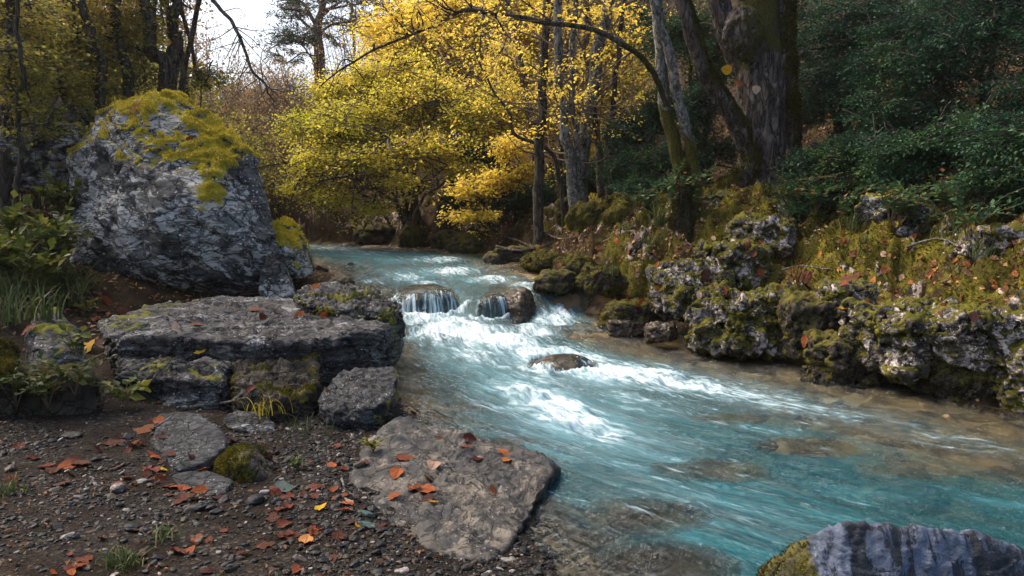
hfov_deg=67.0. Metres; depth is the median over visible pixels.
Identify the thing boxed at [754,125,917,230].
evergreen
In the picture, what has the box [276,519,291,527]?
fallen leaf
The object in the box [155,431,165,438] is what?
fallen leaf
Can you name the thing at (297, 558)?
pebble
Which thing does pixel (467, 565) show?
gravel
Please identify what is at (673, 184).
ivy plant
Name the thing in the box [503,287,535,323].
stream rock
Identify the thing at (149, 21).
dark tree
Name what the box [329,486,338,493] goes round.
fallen leaf
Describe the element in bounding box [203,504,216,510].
pebble
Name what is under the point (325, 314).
fallen leaf
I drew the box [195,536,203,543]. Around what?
pebble
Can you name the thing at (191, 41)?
bare sapling
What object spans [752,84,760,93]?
hanging leaf
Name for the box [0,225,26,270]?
leafy plant
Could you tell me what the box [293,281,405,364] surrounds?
rock ledge
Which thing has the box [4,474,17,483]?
fallen leaf
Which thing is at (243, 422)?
rock
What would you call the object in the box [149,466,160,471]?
fallen leaf
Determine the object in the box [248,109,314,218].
thicket shrub
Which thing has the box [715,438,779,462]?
stream rock
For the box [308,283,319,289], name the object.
fallen leaf
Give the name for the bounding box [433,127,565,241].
golden bush
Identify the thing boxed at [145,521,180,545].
grass tuft
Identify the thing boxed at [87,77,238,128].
olive shrub
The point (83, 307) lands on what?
leafy plant
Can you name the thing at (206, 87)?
olive shrub
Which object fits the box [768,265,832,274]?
stick
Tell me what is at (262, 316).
fallen leaf
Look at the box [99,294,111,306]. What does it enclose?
fallen leaf
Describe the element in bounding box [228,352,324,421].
rock
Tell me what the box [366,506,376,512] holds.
pebble
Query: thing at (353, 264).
stream rock
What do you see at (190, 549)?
fallen leaf
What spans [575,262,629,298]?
bank rock
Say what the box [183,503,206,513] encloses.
pebble
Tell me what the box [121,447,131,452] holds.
fallen leaf
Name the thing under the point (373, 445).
leafy plant
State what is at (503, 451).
fallen leaf
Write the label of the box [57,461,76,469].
fallen leaf
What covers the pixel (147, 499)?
pebble
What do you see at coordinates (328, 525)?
pebble
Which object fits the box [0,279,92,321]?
grass tuft
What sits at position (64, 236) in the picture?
leafy plant
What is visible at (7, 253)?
leafy plant
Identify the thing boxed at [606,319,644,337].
bank rock
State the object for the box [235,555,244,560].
pebble
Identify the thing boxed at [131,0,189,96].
leaning tree
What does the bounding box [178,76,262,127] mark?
thicket shrub
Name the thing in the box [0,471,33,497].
grass tuft
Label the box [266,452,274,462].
fallen leaf
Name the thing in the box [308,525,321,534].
fallen leaf
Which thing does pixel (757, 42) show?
old tree
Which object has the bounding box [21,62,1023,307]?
moss
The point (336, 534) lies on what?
fallen leaf
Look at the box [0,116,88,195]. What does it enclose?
bank rock
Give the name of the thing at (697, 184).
ivy plant
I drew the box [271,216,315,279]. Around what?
rock
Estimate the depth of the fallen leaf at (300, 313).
5.84 m
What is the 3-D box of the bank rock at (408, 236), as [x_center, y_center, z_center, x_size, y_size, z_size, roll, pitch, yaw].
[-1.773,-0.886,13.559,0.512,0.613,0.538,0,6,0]
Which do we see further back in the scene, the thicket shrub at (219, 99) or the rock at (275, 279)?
the thicket shrub at (219, 99)
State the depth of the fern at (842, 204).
7.75 m
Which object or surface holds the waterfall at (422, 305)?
on the ground
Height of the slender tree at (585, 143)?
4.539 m
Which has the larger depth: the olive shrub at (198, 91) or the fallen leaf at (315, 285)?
the olive shrub at (198, 91)
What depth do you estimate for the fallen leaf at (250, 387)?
4.57 m
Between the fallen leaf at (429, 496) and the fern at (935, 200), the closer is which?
the fallen leaf at (429, 496)
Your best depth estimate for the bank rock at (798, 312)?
6.06 m
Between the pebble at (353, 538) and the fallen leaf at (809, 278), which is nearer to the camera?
the pebble at (353, 538)
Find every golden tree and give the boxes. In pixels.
[327,0,554,191]
[461,0,682,174]
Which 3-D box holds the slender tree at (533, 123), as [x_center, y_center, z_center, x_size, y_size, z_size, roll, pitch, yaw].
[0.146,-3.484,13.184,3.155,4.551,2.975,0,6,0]
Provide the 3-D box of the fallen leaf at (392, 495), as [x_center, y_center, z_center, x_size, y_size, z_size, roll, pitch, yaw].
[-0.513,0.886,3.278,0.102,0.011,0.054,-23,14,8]
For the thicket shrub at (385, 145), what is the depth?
18.60 m
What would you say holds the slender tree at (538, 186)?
on the ground
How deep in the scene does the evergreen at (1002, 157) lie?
6.73 m
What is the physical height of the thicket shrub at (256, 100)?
3.098 m
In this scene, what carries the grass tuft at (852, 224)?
on the ground
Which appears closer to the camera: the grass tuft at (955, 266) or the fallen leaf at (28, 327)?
the fallen leaf at (28, 327)
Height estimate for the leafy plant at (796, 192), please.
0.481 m
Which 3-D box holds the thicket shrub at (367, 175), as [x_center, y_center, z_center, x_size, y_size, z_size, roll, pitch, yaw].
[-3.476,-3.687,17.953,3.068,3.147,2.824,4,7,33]
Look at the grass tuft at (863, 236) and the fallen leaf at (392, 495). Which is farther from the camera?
the grass tuft at (863, 236)
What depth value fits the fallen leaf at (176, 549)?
2.74 m
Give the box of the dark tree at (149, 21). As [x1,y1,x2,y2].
[73,0,204,91]
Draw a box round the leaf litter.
[0,0,1023,406]
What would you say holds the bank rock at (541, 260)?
on the ground
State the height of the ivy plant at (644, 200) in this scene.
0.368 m
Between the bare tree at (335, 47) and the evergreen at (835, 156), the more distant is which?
the bare tree at (335, 47)
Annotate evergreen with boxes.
[435,138,555,222]
[531,138,641,203]
[590,82,677,197]
[623,0,854,123]
[630,0,737,184]
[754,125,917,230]
[796,0,931,138]
[822,0,1023,89]
[824,0,987,136]
[846,91,1022,206]
[869,0,1023,164]
[934,95,1023,220]
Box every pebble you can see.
[4,464,16,472]
[25,541,34,547]
[60,431,82,438]
[82,565,90,570]
[110,482,125,492]
[120,433,135,439]
[123,523,141,530]
[127,549,139,557]
[141,569,148,573]
[142,497,150,501]
[146,483,153,487]
[151,554,162,560]
[153,515,160,520]
[167,550,175,554]
[169,567,176,571]
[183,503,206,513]
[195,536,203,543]
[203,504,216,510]
[208,515,215,520]
[224,565,237,572]
[227,554,235,562]
[227,564,239,567]
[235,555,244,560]
[239,543,248,546]
[246,494,264,504]
[271,497,281,504]
[279,544,288,549]
[292,554,306,561]
[302,516,309,519]
[307,544,319,550]
[317,557,329,562]
[320,521,331,529]
[324,495,330,500]
[324,528,334,535]
[330,502,341,509]
[348,534,359,541]
[353,518,364,524]
[354,461,364,468]
[357,526,365,531]
[359,544,366,550]
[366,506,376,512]
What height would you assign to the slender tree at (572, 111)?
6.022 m
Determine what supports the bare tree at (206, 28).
on the ground
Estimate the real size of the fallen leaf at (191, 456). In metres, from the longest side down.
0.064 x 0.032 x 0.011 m
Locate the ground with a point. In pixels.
(594, 304)
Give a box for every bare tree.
[128,1,278,113]
[163,0,306,99]
[230,2,332,180]
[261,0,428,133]
[277,0,388,107]
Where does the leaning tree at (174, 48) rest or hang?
on the ground
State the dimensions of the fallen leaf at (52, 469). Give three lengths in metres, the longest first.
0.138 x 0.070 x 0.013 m
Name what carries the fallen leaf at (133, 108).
on the boulder
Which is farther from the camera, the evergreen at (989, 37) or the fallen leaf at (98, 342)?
the evergreen at (989, 37)
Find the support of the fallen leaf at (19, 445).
on the gravel
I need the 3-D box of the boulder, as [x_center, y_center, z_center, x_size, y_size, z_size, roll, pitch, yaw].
[-3.702,-0.953,8.388,2.221,2.395,3.235,-3,7,-24]
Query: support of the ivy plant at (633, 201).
on the ground
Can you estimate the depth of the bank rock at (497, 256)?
10.76 m
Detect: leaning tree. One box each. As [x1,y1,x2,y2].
[0,0,89,226]
[0,0,95,214]
[0,0,115,196]
[20,0,164,119]
[40,0,177,102]
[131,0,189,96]
[137,0,239,107]
[307,0,683,176]
[649,0,702,194]
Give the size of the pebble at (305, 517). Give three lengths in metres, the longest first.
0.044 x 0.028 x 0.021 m
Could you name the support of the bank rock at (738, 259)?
on the ground
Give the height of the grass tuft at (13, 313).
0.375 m
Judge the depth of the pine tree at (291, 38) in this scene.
24.06 m
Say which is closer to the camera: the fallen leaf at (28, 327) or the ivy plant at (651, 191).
the fallen leaf at (28, 327)
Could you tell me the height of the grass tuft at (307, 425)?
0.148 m
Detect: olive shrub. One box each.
[0,0,165,211]
[2,2,147,211]
[18,31,161,188]
[32,186,51,211]
[84,31,227,114]
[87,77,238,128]
[188,61,229,110]
[215,107,295,212]
[235,121,277,188]
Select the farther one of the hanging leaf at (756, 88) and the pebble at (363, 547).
the hanging leaf at (756, 88)
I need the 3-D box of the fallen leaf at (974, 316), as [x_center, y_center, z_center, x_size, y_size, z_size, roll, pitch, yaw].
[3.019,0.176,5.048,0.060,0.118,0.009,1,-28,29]
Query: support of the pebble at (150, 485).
on the ground
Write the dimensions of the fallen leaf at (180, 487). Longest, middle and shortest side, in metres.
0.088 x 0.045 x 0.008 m
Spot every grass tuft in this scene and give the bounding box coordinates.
[0,262,58,306]
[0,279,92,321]
[0,280,49,326]
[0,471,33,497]
[2,238,45,286]
[7,251,79,298]
[17,223,68,253]
[28,225,74,266]
[41,247,90,288]
[51,275,100,307]
[56,264,108,291]
[78,255,115,305]
[94,542,154,575]
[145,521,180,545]
[241,388,292,418]
[285,411,334,437]
[601,263,620,275]
[618,220,634,230]
[636,199,678,226]
[636,235,655,245]
[645,234,664,244]
[785,258,815,283]
[838,204,880,228]
[845,238,876,254]
[849,225,885,242]
[928,208,966,222]
[929,216,957,233]
[930,221,963,238]
[943,258,972,275]
[963,236,995,249]
[964,239,996,257]
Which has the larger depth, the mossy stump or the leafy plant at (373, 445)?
the mossy stump
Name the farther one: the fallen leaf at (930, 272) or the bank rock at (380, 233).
the bank rock at (380, 233)
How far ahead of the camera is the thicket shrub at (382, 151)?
18.54 m
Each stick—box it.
[151,411,176,429]
[175,397,244,409]
[340,477,373,504]
[495,241,555,251]
[503,235,535,255]
[532,225,586,239]
[602,230,660,242]
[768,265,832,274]
[906,238,956,247]
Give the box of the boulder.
[53,88,282,296]
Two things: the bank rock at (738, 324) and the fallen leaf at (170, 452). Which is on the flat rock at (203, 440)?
the fallen leaf at (170, 452)
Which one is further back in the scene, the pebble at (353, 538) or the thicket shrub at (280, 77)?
the thicket shrub at (280, 77)
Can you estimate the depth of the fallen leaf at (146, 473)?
3.49 m
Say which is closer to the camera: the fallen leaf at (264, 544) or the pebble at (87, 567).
the pebble at (87, 567)
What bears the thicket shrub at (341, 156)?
on the ground
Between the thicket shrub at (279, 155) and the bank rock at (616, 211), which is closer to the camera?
the bank rock at (616, 211)
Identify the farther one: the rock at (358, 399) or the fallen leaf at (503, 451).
the rock at (358, 399)
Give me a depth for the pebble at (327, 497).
3.25 m
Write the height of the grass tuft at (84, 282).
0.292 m
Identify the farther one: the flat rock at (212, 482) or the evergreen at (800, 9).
the evergreen at (800, 9)
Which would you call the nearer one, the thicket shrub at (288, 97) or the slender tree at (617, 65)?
the slender tree at (617, 65)
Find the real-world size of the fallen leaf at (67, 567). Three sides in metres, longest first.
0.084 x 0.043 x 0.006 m
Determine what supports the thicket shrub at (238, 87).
on the ground
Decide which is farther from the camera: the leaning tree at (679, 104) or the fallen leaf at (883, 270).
the leaning tree at (679, 104)
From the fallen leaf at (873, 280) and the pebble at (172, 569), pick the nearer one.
the pebble at (172, 569)
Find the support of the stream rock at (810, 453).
on the ground
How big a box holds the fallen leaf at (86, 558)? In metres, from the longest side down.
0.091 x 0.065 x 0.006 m
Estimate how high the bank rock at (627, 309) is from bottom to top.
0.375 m
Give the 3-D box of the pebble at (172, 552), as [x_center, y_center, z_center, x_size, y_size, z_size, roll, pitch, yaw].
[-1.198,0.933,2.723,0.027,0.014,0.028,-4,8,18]
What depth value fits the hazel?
13.02 m
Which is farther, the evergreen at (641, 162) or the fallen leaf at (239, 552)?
the evergreen at (641, 162)
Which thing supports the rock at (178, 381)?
on the ground
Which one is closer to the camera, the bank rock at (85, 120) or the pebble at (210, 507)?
the pebble at (210, 507)
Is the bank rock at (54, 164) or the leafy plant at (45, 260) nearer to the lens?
the leafy plant at (45, 260)
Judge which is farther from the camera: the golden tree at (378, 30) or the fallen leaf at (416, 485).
the golden tree at (378, 30)
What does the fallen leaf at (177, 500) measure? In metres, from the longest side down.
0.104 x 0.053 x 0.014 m
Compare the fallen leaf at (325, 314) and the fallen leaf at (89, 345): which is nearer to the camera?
the fallen leaf at (89, 345)
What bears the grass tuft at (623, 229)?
on the ground
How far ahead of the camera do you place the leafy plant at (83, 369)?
4.31 m
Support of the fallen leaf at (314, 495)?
on the gravel
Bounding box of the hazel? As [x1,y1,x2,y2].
[257,27,555,233]
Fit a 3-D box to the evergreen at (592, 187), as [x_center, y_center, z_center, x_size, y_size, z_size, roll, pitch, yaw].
[1.258,-1.956,13.435,2.378,1.435,1.420,0,6,0]
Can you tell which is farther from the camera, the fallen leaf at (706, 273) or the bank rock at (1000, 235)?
the fallen leaf at (706, 273)
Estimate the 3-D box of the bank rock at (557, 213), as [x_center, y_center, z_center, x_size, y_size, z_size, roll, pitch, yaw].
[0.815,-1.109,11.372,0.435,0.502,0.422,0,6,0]
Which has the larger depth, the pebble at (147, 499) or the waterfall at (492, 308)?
the waterfall at (492, 308)
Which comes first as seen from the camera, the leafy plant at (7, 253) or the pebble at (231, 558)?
the pebble at (231, 558)
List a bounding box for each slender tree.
[375,0,581,227]
[437,0,630,245]
[447,0,601,177]
[452,0,672,201]
[484,0,693,209]
[486,0,648,199]
[499,0,674,199]
[501,0,675,201]
[526,0,704,196]
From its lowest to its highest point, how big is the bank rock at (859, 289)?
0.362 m
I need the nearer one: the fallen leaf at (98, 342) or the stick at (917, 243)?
the fallen leaf at (98, 342)
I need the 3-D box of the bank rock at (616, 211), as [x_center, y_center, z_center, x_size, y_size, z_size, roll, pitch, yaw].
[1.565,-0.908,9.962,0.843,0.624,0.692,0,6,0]
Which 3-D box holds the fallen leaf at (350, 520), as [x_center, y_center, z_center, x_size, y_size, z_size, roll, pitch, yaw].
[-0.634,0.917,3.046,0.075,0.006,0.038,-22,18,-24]
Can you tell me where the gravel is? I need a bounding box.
[0,374,618,575]
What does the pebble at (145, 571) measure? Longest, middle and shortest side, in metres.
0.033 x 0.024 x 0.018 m
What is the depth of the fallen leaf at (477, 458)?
3.77 m
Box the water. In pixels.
[307,242,1023,575]
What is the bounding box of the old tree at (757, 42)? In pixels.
[675,0,803,189]
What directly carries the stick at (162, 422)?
on the flat rock at (203, 440)
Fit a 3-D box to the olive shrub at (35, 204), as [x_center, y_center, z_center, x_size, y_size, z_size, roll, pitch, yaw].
[-8.356,-2.941,13.448,3.864,4.240,3.906,0,6,0]
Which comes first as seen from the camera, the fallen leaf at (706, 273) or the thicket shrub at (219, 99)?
the fallen leaf at (706, 273)
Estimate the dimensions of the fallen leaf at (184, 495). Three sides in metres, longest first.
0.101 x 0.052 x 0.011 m
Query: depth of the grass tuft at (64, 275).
6.79 m
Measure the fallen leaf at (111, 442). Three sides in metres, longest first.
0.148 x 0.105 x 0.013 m
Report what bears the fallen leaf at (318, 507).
on the ground
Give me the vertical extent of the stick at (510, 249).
0.108 m
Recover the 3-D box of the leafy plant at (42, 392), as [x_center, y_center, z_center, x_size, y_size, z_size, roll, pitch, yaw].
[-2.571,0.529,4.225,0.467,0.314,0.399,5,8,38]
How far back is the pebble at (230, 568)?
2.60 m
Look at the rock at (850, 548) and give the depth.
2.41 m
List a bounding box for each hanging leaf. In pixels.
[721,65,733,74]
[733,80,742,86]
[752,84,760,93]
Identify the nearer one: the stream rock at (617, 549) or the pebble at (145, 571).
the pebble at (145, 571)
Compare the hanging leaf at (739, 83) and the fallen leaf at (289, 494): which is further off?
the hanging leaf at (739, 83)
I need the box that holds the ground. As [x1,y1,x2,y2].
[0,0,1023,575]
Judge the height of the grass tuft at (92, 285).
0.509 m
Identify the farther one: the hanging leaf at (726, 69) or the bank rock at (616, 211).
the bank rock at (616, 211)
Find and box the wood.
[4,0,497,161]
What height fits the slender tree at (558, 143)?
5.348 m
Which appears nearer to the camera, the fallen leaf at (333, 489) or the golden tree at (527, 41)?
the fallen leaf at (333, 489)
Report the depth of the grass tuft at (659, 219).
8.84 m
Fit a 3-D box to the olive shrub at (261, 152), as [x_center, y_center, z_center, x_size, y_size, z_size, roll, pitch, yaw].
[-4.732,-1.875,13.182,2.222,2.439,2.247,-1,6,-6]
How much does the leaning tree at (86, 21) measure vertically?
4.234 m
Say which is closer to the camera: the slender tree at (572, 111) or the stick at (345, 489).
the stick at (345, 489)
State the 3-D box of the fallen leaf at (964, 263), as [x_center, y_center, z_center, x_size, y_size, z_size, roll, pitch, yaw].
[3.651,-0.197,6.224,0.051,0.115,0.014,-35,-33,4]
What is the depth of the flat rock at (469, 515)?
3.45 m
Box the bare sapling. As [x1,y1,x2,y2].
[178,0,314,134]
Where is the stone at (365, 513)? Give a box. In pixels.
[357,510,374,517]
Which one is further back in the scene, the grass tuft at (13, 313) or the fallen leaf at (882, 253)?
the fallen leaf at (882, 253)
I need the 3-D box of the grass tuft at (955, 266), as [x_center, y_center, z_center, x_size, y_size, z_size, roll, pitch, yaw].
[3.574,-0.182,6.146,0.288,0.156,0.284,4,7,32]
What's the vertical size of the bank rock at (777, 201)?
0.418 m
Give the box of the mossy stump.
[667,158,696,241]
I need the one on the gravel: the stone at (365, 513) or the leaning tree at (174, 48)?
the stone at (365, 513)
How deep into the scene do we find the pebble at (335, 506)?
3.18 m
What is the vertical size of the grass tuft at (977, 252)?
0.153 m
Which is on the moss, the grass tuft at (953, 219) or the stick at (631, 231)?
the stick at (631, 231)
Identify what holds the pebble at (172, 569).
on the ground
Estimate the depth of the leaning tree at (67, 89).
9.46 m
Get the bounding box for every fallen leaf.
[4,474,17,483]
[11,442,24,449]
[21,321,40,335]
[36,463,57,466]
[45,466,62,473]
[47,480,69,486]
[55,456,81,462]
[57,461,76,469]
[62,564,77,571]
[67,568,75,574]
[71,460,98,464]
[74,561,92,568]
[75,555,92,564]
[84,336,101,351]
[90,444,100,451]
[94,339,103,347]
[94,438,125,445]
[95,307,115,311]
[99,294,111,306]
[117,305,128,314]
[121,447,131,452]
[128,442,136,449]
[130,103,139,112]
[132,424,153,433]
[142,463,149,477]
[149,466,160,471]
[150,474,167,482]
[153,416,165,422]
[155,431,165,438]
[164,450,174,455]
[169,547,190,556]
[172,321,179,329]
[173,498,186,503]
[177,484,184,490]
[177,492,194,498]
[185,545,194,552]
[188,453,194,459]
[190,484,206,492]
[190,533,202,541]
[199,567,215,572]
[204,536,211,543]
[227,437,245,441]
[235,550,249,556]
[245,384,255,393]
[251,541,274,548]
[258,310,266,319]
[265,511,280,521]
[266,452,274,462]
[267,486,281,494]
[273,481,297,493]
[274,528,305,538]
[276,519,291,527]
[281,490,300,499]
[282,502,292,508]
[292,563,303,573]
[295,311,303,315]
[298,534,312,545]
[299,490,309,496]
[307,483,321,491]
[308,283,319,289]
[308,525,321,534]
[309,491,319,497]
[315,501,330,509]
[319,311,329,317]
[327,462,336,466]
[327,554,336,562]
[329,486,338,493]
[332,528,343,540]
[345,518,354,524]
[375,521,386,526]
[387,492,401,500]
[390,465,403,478]
[395,454,414,460]
[408,482,420,490]
[408,484,444,493]
[420,493,439,501]
[427,458,440,469]
[462,433,476,441]
[472,454,483,459]
[488,485,495,494]
[498,449,509,455]
[634,233,639,240]
[696,289,701,298]
[701,269,710,280]
[750,250,756,256]
[757,268,763,276]
[798,271,811,283]
[801,333,807,347]
[839,272,859,280]
[840,280,848,285]
[849,250,857,256]
[869,276,875,282]
[880,251,885,256]
[881,267,887,272]
[926,270,933,279]
[962,261,970,267]
[969,310,979,322]
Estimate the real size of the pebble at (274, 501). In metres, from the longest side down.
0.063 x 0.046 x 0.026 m
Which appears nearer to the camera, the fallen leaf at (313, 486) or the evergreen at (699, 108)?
the fallen leaf at (313, 486)
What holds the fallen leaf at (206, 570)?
on the ground
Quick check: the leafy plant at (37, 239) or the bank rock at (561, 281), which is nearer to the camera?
the leafy plant at (37, 239)
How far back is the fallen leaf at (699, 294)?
6.67 m
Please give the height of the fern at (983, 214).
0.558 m
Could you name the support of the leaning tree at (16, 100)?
on the ground
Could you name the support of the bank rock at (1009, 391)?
on the ground
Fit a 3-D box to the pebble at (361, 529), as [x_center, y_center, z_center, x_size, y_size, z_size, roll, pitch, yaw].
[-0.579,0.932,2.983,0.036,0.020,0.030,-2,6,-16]
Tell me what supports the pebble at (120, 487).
on the ground
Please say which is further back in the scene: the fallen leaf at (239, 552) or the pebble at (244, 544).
the pebble at (244, 544)
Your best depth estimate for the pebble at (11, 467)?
3.43 m
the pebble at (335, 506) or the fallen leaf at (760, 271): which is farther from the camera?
the fallen leaf at (760, 271)
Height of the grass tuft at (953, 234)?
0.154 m
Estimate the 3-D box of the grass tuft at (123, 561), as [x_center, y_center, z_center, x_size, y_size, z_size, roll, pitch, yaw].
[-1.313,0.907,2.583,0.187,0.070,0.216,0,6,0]
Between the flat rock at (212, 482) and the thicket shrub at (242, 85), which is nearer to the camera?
the flat rock at (212, 482)
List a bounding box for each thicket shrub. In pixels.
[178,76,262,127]
[188,34,305,186]
[191,71,314,159]
[197,60,307,193]
[197,88,264,126]
[201,42,327,190]
[205,60,279,114]
[234,107,289,207]
[236,120,287,168]
[238,77,311,150]
[241,107,299,189]
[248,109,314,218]
[249,50,359,185]
[252,43,342,183]
[253,82,355,175]
[261,132,363,238]
[279,69,392,191]
[309,54,398,191]
[311,93,380,187]
[318,79,421,184]
[356,73,421,182]
[389,124,428,171]
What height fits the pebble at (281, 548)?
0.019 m
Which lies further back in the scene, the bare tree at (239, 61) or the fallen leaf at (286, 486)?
the bare tree at (239, 61)
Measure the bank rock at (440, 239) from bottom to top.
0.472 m
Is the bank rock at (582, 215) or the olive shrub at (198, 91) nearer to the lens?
the bank rock at (582, 215)
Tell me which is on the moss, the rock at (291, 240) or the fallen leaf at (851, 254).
the fallen leaf at (851, 254)
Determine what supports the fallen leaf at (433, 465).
on the flat rock at (469, 515)
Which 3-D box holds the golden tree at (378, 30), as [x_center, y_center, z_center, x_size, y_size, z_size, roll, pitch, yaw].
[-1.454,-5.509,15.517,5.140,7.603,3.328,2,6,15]
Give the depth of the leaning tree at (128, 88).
10.14 m
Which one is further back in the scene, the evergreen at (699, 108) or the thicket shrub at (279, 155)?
the thicket shrub at (279, 155)
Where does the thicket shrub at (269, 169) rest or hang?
on the ground
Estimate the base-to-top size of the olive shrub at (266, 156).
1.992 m
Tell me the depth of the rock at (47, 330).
4.64 m
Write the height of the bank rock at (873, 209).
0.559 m
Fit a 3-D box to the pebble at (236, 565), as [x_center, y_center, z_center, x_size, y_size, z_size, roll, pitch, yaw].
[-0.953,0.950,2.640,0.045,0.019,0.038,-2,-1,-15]
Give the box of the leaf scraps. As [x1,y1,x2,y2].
[0,348,518,575]
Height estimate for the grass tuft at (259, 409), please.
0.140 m
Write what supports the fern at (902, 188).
on the bank rock at (873, 209)
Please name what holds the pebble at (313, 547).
on the ground
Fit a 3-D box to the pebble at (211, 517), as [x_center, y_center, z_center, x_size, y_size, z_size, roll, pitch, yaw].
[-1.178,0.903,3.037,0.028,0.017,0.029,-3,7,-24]
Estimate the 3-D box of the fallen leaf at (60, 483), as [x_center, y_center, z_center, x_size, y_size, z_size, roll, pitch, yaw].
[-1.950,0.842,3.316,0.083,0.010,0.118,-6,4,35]
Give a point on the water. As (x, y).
(606, 429)
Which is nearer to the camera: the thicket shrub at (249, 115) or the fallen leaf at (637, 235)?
the fallen leaf at (637, 235)
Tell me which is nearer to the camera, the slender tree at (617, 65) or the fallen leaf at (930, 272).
the fallen leaf at (930, 272)
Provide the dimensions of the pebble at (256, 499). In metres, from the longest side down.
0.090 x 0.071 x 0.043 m
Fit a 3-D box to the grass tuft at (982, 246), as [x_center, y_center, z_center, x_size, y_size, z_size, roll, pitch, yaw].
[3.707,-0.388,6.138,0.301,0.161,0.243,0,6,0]
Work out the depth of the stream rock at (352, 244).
13.82 m
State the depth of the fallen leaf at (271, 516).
3.06 m
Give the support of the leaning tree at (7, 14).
on the ground
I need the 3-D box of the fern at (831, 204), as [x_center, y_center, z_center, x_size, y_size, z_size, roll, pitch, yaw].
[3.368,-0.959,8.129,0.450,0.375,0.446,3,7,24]
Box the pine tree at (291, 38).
[253,0,382,107]
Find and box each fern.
[795,182,845,212]
[811,180,847,212]
[835,179,895,219]
[867,176,939,222]
[878,176,933,223]
[882,165,974,226]
[903,197,965,235]
[927,170,979,215]
[931,168,997,212]
[941,172,1023,239]
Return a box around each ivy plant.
[613,189,653,210]
[631,173,673,198]
[634,188,669,215]
[653,165,717,192]
[663,162,710,200]
[667,163,715,189]
[668,189,712,206]
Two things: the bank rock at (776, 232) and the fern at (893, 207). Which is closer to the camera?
the fern at (893, 207)
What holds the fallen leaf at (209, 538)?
on the ground
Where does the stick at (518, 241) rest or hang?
on the ground
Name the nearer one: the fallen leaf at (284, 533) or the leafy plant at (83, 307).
the fallen leaf at (284, 533)
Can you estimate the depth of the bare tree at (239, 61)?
25.78 m
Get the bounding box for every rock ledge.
[97,295,394,386]
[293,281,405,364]
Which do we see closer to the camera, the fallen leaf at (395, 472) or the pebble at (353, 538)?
the pebble at (353, 538)
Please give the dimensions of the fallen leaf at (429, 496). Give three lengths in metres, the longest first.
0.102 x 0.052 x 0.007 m
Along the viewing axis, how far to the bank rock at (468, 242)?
12.38 m
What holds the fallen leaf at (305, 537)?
on the ground
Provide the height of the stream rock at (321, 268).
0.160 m
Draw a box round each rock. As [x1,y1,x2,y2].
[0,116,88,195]
[0,337,21,415]
[12,96,105,129]
[16,363,103,414]
[24,307,87,365]
[115,353,232,409]
[150,412,228,473]
[171,470,234,494]
[213,442,275,482]
[223,410,275,432]
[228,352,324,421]
[259,254,296,298]
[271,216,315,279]
[315,265,328,273]
[318,366,399,431]
[328,275,355,284]
[338,242,360,247]
[345,262,356,270]
[348,416,560,561]
[352,222,400,245]
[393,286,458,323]
[397,221,424,247]
[429,229,458,249]
[445,230,484,253]
[454,260,482,266]
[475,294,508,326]
[482,244,540,264]
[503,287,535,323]
[519,248,560,272]
[530,353,597,371]
[532,268,576,293]
[552,253,597,287]
[554,196,568,225]
[564,200,604,232]
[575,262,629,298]
[596,531,680,575]
[597,297,663,330]
[602,195,655,227]
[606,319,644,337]
[643,321,678,344]
[645,256,735,322]
[665,188,744,211]
[669,500,711,523]
[683,280,792,361]
[692,236,773,291]
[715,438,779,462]
[722,211,798,257]
[756,521,1023,575]
[768,449,857,477]
[770,197,807,218]
[776,290,841,362]
[800,328,894,389]
[814,277,878,304]
[837,295,964,385]
[855,192,939,237]
[908,357,1006,401]
[919,303,1023,377]
[942,220,1023,265]
[992,340,1023,413]
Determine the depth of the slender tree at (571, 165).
10.65 m
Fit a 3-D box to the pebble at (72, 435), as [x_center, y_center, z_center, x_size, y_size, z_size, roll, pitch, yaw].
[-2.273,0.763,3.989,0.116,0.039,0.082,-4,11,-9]
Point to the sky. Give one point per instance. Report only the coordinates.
(247, 6)
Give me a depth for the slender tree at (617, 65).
11.12 m
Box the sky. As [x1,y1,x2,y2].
[30,0,510,145]
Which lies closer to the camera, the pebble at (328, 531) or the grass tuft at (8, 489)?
the pebble at (328, 531)
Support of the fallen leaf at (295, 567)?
on the gravel
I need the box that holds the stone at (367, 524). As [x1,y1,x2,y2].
[357,521,376,529]
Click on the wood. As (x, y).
(201, 33)
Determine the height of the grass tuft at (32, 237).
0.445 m
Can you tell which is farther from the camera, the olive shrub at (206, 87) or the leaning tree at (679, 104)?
the olive shrub at (206, 87)
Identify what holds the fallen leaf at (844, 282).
on the bank rock at (859, 289)
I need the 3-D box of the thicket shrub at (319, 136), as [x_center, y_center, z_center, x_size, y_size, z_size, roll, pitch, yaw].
[-3.916,-3.092,16.428,2.262,2.777,2.372,3,7,24]
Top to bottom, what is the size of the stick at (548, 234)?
0.188 m
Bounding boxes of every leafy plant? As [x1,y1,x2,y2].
[0,189,29,238]
[0,219,58,266]
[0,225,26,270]
[0,229,76,300]
[0,230,35,288]
[0,349,59,410]
[0,349,90,407]
[10,196,80,245]
[16,348,116,394]
[21,213,93,268]
[33,164,82,220]
[37,324,94,354]
[67,295,98,313]
[76,376,151,408]
[282,451,307,469]
[359,436,385,451]
[769,166,847,209]
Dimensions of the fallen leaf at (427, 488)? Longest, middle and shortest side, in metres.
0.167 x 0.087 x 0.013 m
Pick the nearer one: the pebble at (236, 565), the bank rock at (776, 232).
the pebble at (236, 565)
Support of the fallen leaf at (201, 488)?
on the ground
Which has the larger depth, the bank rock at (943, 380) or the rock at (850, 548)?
the bank rock at (943, 380)
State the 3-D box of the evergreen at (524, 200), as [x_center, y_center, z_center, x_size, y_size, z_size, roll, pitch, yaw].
[-0.318,-1.735,13.161,1.432,1.738,2.281,-6,8,-42]

